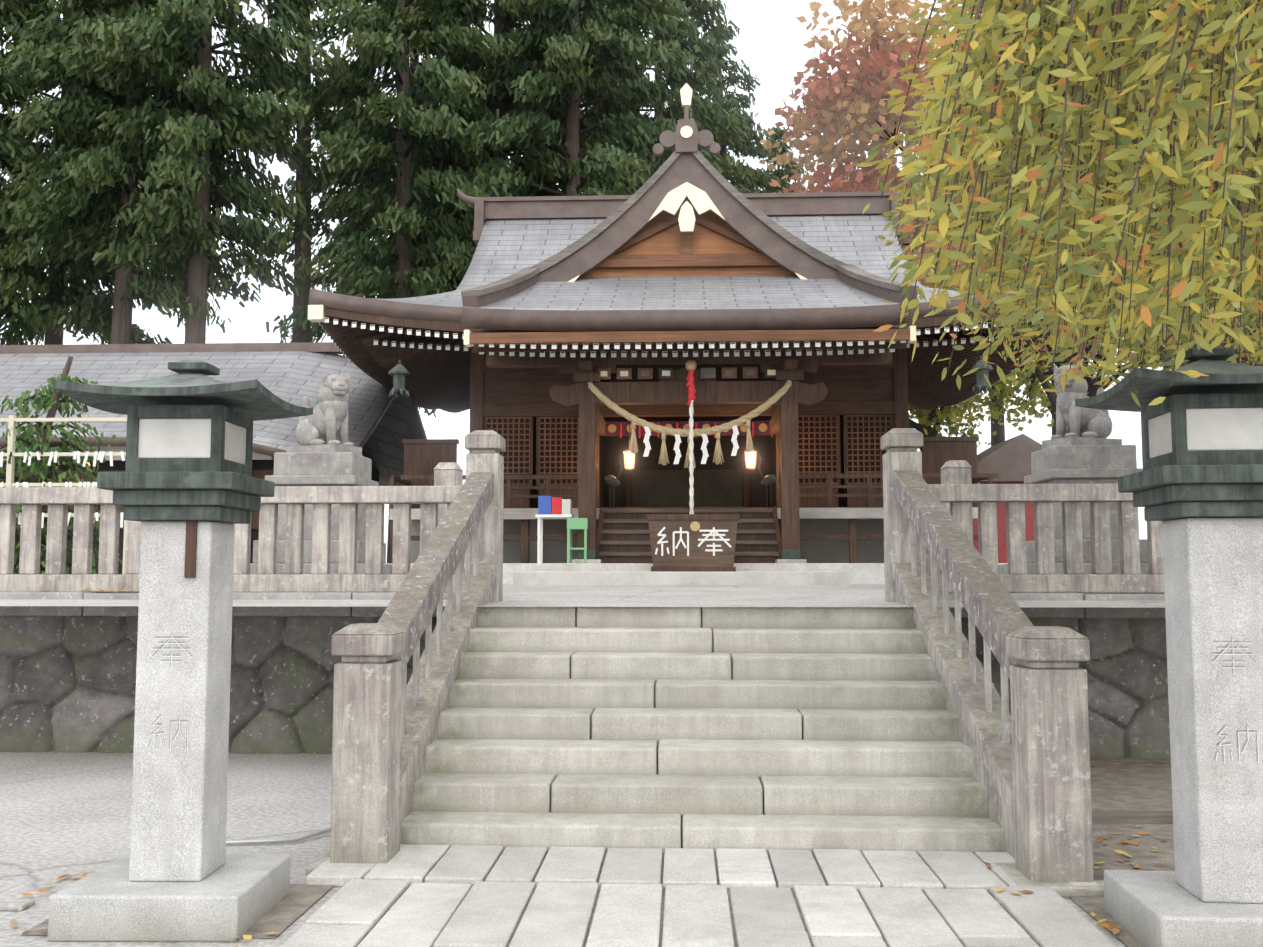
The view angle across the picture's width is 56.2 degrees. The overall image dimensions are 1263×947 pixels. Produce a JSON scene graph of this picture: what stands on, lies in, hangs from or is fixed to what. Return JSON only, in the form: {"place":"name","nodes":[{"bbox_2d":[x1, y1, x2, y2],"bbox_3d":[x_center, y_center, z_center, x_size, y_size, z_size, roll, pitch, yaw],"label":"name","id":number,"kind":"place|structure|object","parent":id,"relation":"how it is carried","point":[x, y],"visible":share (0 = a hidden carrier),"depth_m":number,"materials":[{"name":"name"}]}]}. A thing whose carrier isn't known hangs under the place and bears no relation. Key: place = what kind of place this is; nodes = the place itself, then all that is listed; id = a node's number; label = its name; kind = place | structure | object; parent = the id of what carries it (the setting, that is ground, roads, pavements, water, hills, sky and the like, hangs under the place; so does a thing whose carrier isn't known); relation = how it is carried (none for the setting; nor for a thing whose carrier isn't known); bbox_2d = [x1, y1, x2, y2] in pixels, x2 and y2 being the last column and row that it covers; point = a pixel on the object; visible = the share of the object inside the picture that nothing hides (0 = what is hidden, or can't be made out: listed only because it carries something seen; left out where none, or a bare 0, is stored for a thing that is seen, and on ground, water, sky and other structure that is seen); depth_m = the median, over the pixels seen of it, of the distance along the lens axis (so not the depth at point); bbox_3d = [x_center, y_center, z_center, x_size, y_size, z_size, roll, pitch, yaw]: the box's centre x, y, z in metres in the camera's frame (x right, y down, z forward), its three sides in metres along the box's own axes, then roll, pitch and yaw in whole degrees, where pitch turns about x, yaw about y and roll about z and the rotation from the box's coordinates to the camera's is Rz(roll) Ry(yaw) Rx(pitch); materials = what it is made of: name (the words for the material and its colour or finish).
{"place":"outdoors","nodes":[
{"label":"outdoors","id":0,"kind":"place"},
{"bbox_2d":[0,751,1126,946],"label":"ground","id":1,"kind":"structure","parent":0,"point":[61,813],"depth_m":7.40,"materials":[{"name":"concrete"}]},
{"bbox_2d":[0,616,436,753],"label":"retaining wall","id":2,"kind":"structure","parent":1,"relation":"on","point":[75,692],"depth_m":10.28,"materials":[{"name":"stone"}]},
{"bbox_2d":[226,828,330,844],"bbox_3d":[-1.726,2.057,7.972,0.702,0.301,3.145,-2,-5,22],"label":"hose","id":3,"kind":"object","parent":1,"relation":"on","point":[282,840],"visible":0.35,"depth_m":6.74,"materials":[{"name":"grey rubber"}]},
{"bbox_2d":[306,430,505,874],"bbox_3d":[-1.325,0.853,8.109,0.480,2.742,4.022,0,-5,2],"label":"balustrade","id":4,"kind":"object","parent":1,"relation":"on","point":[385,720],"visible":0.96,"depth_m":6.94,"materials":[{"name":"stone"}]},
{"bbox_2d":[0,810,1172,910],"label":"kerbs","id":5,"kind":"structure","parent":1,"relation":"on","point":[1098,816],"depth_m":7.24,"materials":[{"name":"stone"},{"name":"concrete"}]},
{"bbox_2d":[9,590,1167,946],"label":"fallen leaves","id":6,"kind":"object","parent":1,"relation":"on","point":[1113,928],"visible":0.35,"depth_m":5.92,"materials":[{"name":"orange plant"}]},
{"bbox_2d":[46,616,1135,657],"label":"retaining wall","id":7,"kind":"structure","parent":1,"relation":"on","point":[379,618],"depth_m":10.39,"materials":[{"name":"grey stone"}]},
{"bbox_2d":[0,592,1164,617],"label":"wall cap","id":8,"kind":"object","parent":7,"relation":"on","point":[304,611],"visible":0.44,"depth_m":10.33,"materials":[{"name":"grey stone"}]},
{"bbox_2d":[0,484,1164,592],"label":"stone fence","id":9,"kind":"object","parent":8,"relation":"on","point":[1045,578],"visible":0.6,"depth_m":10.62,"materials":[{"name":"grey stone"}]},
{"bbox_2d":[22,758,1174,946],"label":"gravel beds","id":10,"kind":"object","parent":1,"relation":"on","point":[1141,785],"visible":0.23,"depth_m":6.79,"materials":[{"name":"grey gravel"}]},
{"bbox_2d":[48,521,290,941],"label":"lantern pillar","id":11,"kind":"structure","parent":10,"relation":"on","point":[177,874],"depth_m":5.25,"materials":[{"name":"stone"}]},
{"bbox_2d":[148,633,191,749],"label":"engraved characters","id":12,"kind":"object","parent":11,"relation":"attached to","point":[170,655],"visible":1,"depth_m":5.27,"materials":[{"name":"white"}]},
{"bbox_2d":[53,359,312,577],"bbox_3d":[-2.048,-0.024,5.501,0.910,1.012,0.910,0,-5,2],"label":"lantern lamp","id":13,"kind":"object","parent":11,"relation":"on","point":[189,442],"visible":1,"depth_m":5.30,"materials":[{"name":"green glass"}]},
{"bbox_2d":[954,618,1170,758],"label":"retaining wall","id":14,"kind":"structure","parent":10,"relation":"on","point":[1128,706],"depth_m":9.93,"materials":[{"name":"stone"}]},
{"bbox_2d":[1104,517,1262,946],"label":"pillar lantern","id":15,"kind":"object","parent":10,"relation":"on","point":[1208,892],"visible":0.94,"depth_m":4.94,"materials":[{"name":"stone"}]},
{"bbox_2d":[1075,345,1262,520],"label":"lantern lamp","id":16,"kind":"object","parent":15,"relation":"on","point":[1202,448],"visible":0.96,"depth_m":4.97,"materials":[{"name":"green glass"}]},
{"bbox_2d":[1212,637,1258,762],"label":"engraved characters","id":17,"kind":"object","parent":15,"relation":"attached to","point":[1219,654],"visible":1,"depth_m":4.92,"materials":[{"name":"white"}]},
{"bbox_2d":[550,609,763,843],"bbox_3d":[0.462,1.634,8.732,3.370,1.290,3.850,0,-5,2],"label":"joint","id":18,"kind":"object","parent":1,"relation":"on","point":[658,743],"depth_m":7.43,"materials":[{"name":"stone"}]},
{"bbox_2d":[281,844,1116,946],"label":"path paving","id":19,"kind":"structure","parent":1,"relation":"on","point":[352,911],"depth_m":5.43,"materials":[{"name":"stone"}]},
{"bbox_2d":[400,605,1004,854],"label":"stone stairs","id":20,"kind":"structure","parent":1,"relation":"on","point":[834,727],"depth_m":7.46,"materials":[{"name":"stone"}]},
{"bbox_2d":[880,428,1103,897],"bbox_3d":[2.177,0.831,7.846,0.480,2.742,4.242,0,-5,2],"label":"balustrade","id":21,"kind":"object","parent":1,"relation":"on","point":[1031,761],"visible":0.94,"depth_m":6.54,"materials":[{"name":"stone"}]},
{"bbox_2d":[0,0,1162,562],"label":"sky","id":22,"kind":"structure","parent":0,"point":[770,40],"materials":[{"name":"white"}]},
{"bbox_2d":[0,584,1164,607],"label":"terrace","id":23,"kind":"structure","parent":0,"point":[871,595],"depth_m":10.28,"materials":[{"name":"stone"}]},
{"bbox_2d":[0,0,49,250],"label":"cedar","id":24,"kind":"object","parent":23,"relation":"on","point":[9,147],"visible":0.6,"depth_m":36.67,"materials":[{"name":"green plant"}]},
{"bbox_2d":[0,356,123,573],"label":"shrub","id":25,"kind":"object","parent":23,"relation":"on","point":[50,402],"visible":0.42,"depth_m":14.22,"materials":[{"name":"broadleaf foliage"},{"name":"bark"}]},
{"bbox_2d":[0,415,126,573],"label":"fortune paper rack","id":26,"kind":"object","parent":23,"relation":"on","point":[12,420],"visible":0.48,"depth_m":13.57,"materials":[{"name":"beige paper"}]},
{"bbox_2d":[0,0,178,344],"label":"cedar","id":27,"kind":"object","parent":23,"relation":"on","point":[37,316],"visible":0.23,"depth_m":37.77,"materials":[{"name":"green plant"}]},
{"bbox_2d":[0,0,298,343],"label":"cedar","id":28,"kind":"object","parent":23,"relation":"on","point":[65,206],"visible":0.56,"depth_m":34.94,"materials":[{"name":"green plant"}]},
{"bbox_2d":[0,342,378,573],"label":"side building","id":29,"kind":"structure","parent":23,"relation":"on","point":[262,466],"depth_m":23.68,"materials":[{"name":"black"}]},
{"bbox_2d":[0,351,426,485],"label":"building roof","id":30,"kind":"structure","parent":29,"relation":"attached to","point":[382,424],"depth_m":22.84,"materials":[{"name":"grey tile"}]},
{"bbox_2d":[46,0,350,343],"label":"cedar","id":31,"kind":"object","parent":23,"relation":"on","point":[178,155],"visible":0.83,"depth_m":34.63,"materials":[{"name":"green plant"}]},
{"bbox_2d":[250,452,391,573],"bbox_3d":[-3.467,0.581,13.287,1.500,1.568,1.500,0,-5,2],"label":"statue pedestal","id":32,"kind":"object","parent":23,"relation":"on","point":[322,469],"visible":0.48,"depth_m":12.89,"materials":[{"name":"stone"}]},
{"bbox_2d":[286,372,361,455],"bbox_3d":[-3.479,-0.663,13.399,0.737,0.931,0.486,-2,-5,27],"label":"guardian lion statue","id":33,"kind":"object","parent":32,"relation":"on","point":[322,426],"visible":0.98,"depth_m":13.22,"materials":[{"name":"stone"}]},
{"bbox_2d":[261,0,396,342],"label":"cedar","id":34,"kind":"object","parent":23,"relation":"on","point":[302,299],"visible":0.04,"depth_m":38.21,"materials":[{"name":"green plant"}]},
{"bbox_2d":[263,0,543,338],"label":"cedar","id":35,"kind":"object","parent":23,"relation":"on","point":[374,44],"visible":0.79,"depth_m":36.41,"materials":[{"name":"green plant"}]},
{"bbox_2d":[276,2,539,562],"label":"cedar","id":36,"kind":"object","parent":23,"relation":"on","point":[389,187],"depth_m":44.91,"materials":[{"name":"green plant"}]},
{"bbox_2d":[365,0,631,417],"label":"cedar","id":37,"kind":"object","parent":23,"relation":"on","point":[509,15],"visible":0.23,"depth_m":38.73,"materials":[{"name":"green plant"}]},
{"bbox_2d":[490,0,653,193],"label":"cedar","id":38,"kind":"object","parent":23,"relation":"on","point":[605,10],"depth_m":50.52,"materials":[{"name":"green plant"}]},
{"bbox_2d":[408,0,748,279],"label":"cedar","id":39,"kind":"object","parent":23,"relation":"on","point":[587,32],"visible":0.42,"depth_m":37.54,"materials":[{"name":"green plant"}]},
{"bbox_2d":[563,0,774,192],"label":"cedar","id":40,"kind":"object","parent":23,"relation":"on","point":[697,10],"visible":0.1,"depth_m":43.19,"materials":[{"name":"green plant"}]},
{"bbox_2d":[469,348,908,534],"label":"shrine hall","id":41,"kind":"structure","parent":23,"relation":"on","point":[852,418],"depth_m":20.31,"materials":[{"name":"brown wood"}]},
{"bbox_2d":[535,496,587,562],"bbox_3d":[-1.020,0.832,17.513,0.780,1.000,0.530,0,-5,2],"label":"side table","id":42,"kind":"object","parent":41,"relation":"on","point":[553,507],"visible":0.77,"depth_m":17.45,"materials":[{"name":"white paint"}]},
{"bbox_2d":[309,214,1049,322],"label":"shrine roof","id":43,"kind":"structure","parent":41,"relation":"on","point":[506,248],"depth_m":22.14,"materials":[{"name":"grey tile"}]},
{"bbox_2d":[457,182,918,245],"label":"ridge","id":44,"kind":"structure","parent":43,"relation":"on","point":[606,206],"depth_m":23.43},
{"bbox_3d":[1.086,-2.252,23.370,11.600,0.738,9.700,0,-5,2],"label":"soffit","id":45,"kind":"object","parent":43,"relation":"attached to","visible":0},
{"bbox_2d":[388,329,993,397],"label":"hanging lanterns","id":46,"kind":"object","parent":45,"relation":"hanging from","point":[399,372],"visible":0.92,"depth_m":18.84,"materials":[{"name":"green metal"}]},
{"bbox_2d":[486,351,891,558],"bbox_3d":[0.886,-0.170,18.609,6.000,3.060,3.150,0,-5,2],"label":"shrine porch","id":47,"kind":"object","parent":41,"relation":"attached to","point":[659,379],"visible":0.96,"depth_m":17.45,"materials":[{"name":"brown wood"}]},
{"bbox_2d":[588,380,791,467],"bbox_3d":[0.856,-0.727,17.386,3.005,1.308,0.124,0,-5,2],"label":"sacred straw rope","id":48,"kind":"object","parent":41,"relation":"attached to","point":[677,433],"visible":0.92,"depth_m":17.33,"materials":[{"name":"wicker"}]},
{"bbox_2d":[624,420,755,470],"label":"hall lanterns","id":49,"kind":"object","parent":41,"relation":"attached to","point":[629,459],"visible":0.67,"depth_m":19.90,"materials":[{"name":"glowing paper"},{"name":"metal"}]},
{"bbox_2d":[685,360,696,513],"bbox_3d":[0.858,-0.253,16.934,0.166,2.785,0.170,0,-5,2],"label":"bell rope","id":50,"kind":"object","parent":41,"relation":"hanging from","point":[690,365],"visible":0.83,"depth_m":16.96,"materials":[{"name":"beige"}]},
{"bbox_2d":[308,304,1076,412],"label":"eave rafters","id":51,"kind":"object","parent":41,"relation":"on","point":[434,358],"visible":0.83,"depth_m":18.73,"materials":[{"name":"brown wood"}]},
{"bbox_2d":[461,275,917,330],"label":"porch roof","id":52,"kind":"structure","parent":51,"relation":"on","point":[735,302],"depth_m":16.71,"materials":[{"name":"grey tile"}]},
{"bbox_2d":[461,83,918,307],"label":"gable front","id":53,"kind":"structure","parent":52,"relation":"on","point":[638,233],"depth_m":19.14,"materials":[{"name":"brown wood"}]},
{"bbox_2d":[647,514,738,571],"bbox_3d":[0.872,0.993,16.804,1.294,0.800,0.645,0,-5,2],"label":"offering box","id":54,"kind":"object","parent":41,"relation":"on","point":[693,542],"visible":0.98,"depth_m":16.51,"materials":[{"name":"brown wood"}]},
{"bbox_2d":[389,463,997,562],"bbox_3d":[1.094,0.917,22.310,9.655,1.634,9.580,0,-5,2],"label":"veranda","id":55,"kind":"object","parent":41,"relation":"on","point":[829,534],"visible":0.27,"depth_m":18.70,"materials":[{"name":"brown wood"}]},
{"bbox_2d":[604,449,776,508],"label":"cranes","id":56,"kind":"object","parent":55,"relation":"attached to","point":[613,481],"visible":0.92,"depth_m":19.34,"materials":[{"name":"brown metal"}]},
{"bbox_2d":[402,437,978,508],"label":"veranda screens","id":57,"kind":"object","parent":55,"relation":"on","point":[424,456],"visible":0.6,"depth_m":20.18,"materials":[{"name":"brown wood"}]},
{"bbox_2d":[386,559,1006,584],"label":"stone platform","id":58,"kind":"structure","parent":23,"relation":"on","point":[777,572],"depth_m":15.13,"materials":[{"name":"grey stone"}]},
{"bbox_2d":[434,460,972,543],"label":"posts","id":59,"kind":"object","parent":23,"relation":"on","point":[952,472],"visible":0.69,"depth_m":12.26,"materials":[{"name":"stone"}]},
{"bbox_2d":[696,23,800,192],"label":"cedar","id":60,"kind":"object","parent":23,"relation":"on","point":[731,100],"visible":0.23,"depth_m":51.54,"materials":[{"name":"green plant"}]},
{"bbox_2d":[754,126,807,192],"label":"cedar","id":61,"kind":"object","parent":23,"relation":"on","point":[778,171],"visible":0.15,"depth_m":59.59,"materials":[{"name":"green plant"}]},
{"bbox_2d":[759,0,1041,445],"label":"maple","id":62,"kind":"object","parent":23,"relation":"on","point":[839,101],"visible":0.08,"depth_m":37.17,"materials":[{"name":"red plant"}]},
{"bbox_2d":[908,269,1063,451],"bbox_3d":[7.329,-1.309,31.321,7.539,8.358,9.267,0,-5,2],"label":"yellow tree","id":63,"kind":"object","parent":23,"relation":"on","point":[948,423],"visible":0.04,"depth_m":30.23,"materials":[{"name":"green plant"}]},
{"bbox_2d":[973,434,1041,562],"bbox_3d":[8.676,0.886,27.293,3.400,3.308,2.800,0,-5,2],"label":"auxiliary shrine","id":64,"kind":"object","parent":23,"relation":"on","point":[1008,461],"visible":0.16,"depth_m":26.03,"materials":[{"name":"red paint"}]},
{"bbox_2d":[902,221,1142,435],"bbox_3d":[11.684,-2.261,33.787,9.708,10.668,11.281,0,-5,2],"label":"tree","id":65,"kind":"object","parent":23,"relation":"on","point":[1045,350],"depth_m":32.31,"materials":[{"name":"green plant"}]},
{"bbox_2d":[908,194,1192,434],"bbox_3d":[9.802,-1.873,27.316,8.503,8.810,9.673,4,-6,-39],"label":"yellow tree","id":66,"kind":"object","parent":23,"relation":"on","point":[1037,374],"visible":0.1,"depth_m":27.02,"materials":[{"name":"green plant"}]},
{"bbox_2d":[998,445,1148,573],"bbox_3d":[4.945,0.530,12.922,1.500,1.608,1.500,0,-5,2],"label":"statue pedestal","id":67,"kind":"object","parent":23,"relation":"on","point":[1082,464],"visible":0.33,"depth_m":12.55,"materials":[{"name":"stone"}]},
{"bbox_2d":[1042,365,1121,448],"bbox_3d":[4.957,-0.734,13.034,0.737,0.931,0.486,2,-5,-22],"label":"guardian lion statue","id":68,"kind":"object","parent":67,"relation":"on","point":[1075,425],"visible":0.73,"depth_m":12.85,"materials":[{"name":"stone"}]},
{"bbox_2d":[1069,278,1161,365],"bbox_3d":[12.896,-2.814,23.694,8.858,10.078,9.651,1,-5,-10],"label":"yellow tree","id":69,"kind":"object","parent":23,"relation":"on","point":[1153,349],"depth_m":24.42,"materials":[{"name":"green plant"}]},
{"bbox_2d":[1154,293,1262,368],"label":"tree","id":70,"kind":"object","parent":23,"relation":"on","point":[1162,348],"visible":0.08,"depth_m":11.44,"materials":[{"name":"plant"}]},
{"bbox_2d":[856,0,1262,406],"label":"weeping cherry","id":71,"kind":"object","parent":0,"point":[1138,38],"depth_m":3.55,"materials":[{"name":"yellow plant"}]}
]}

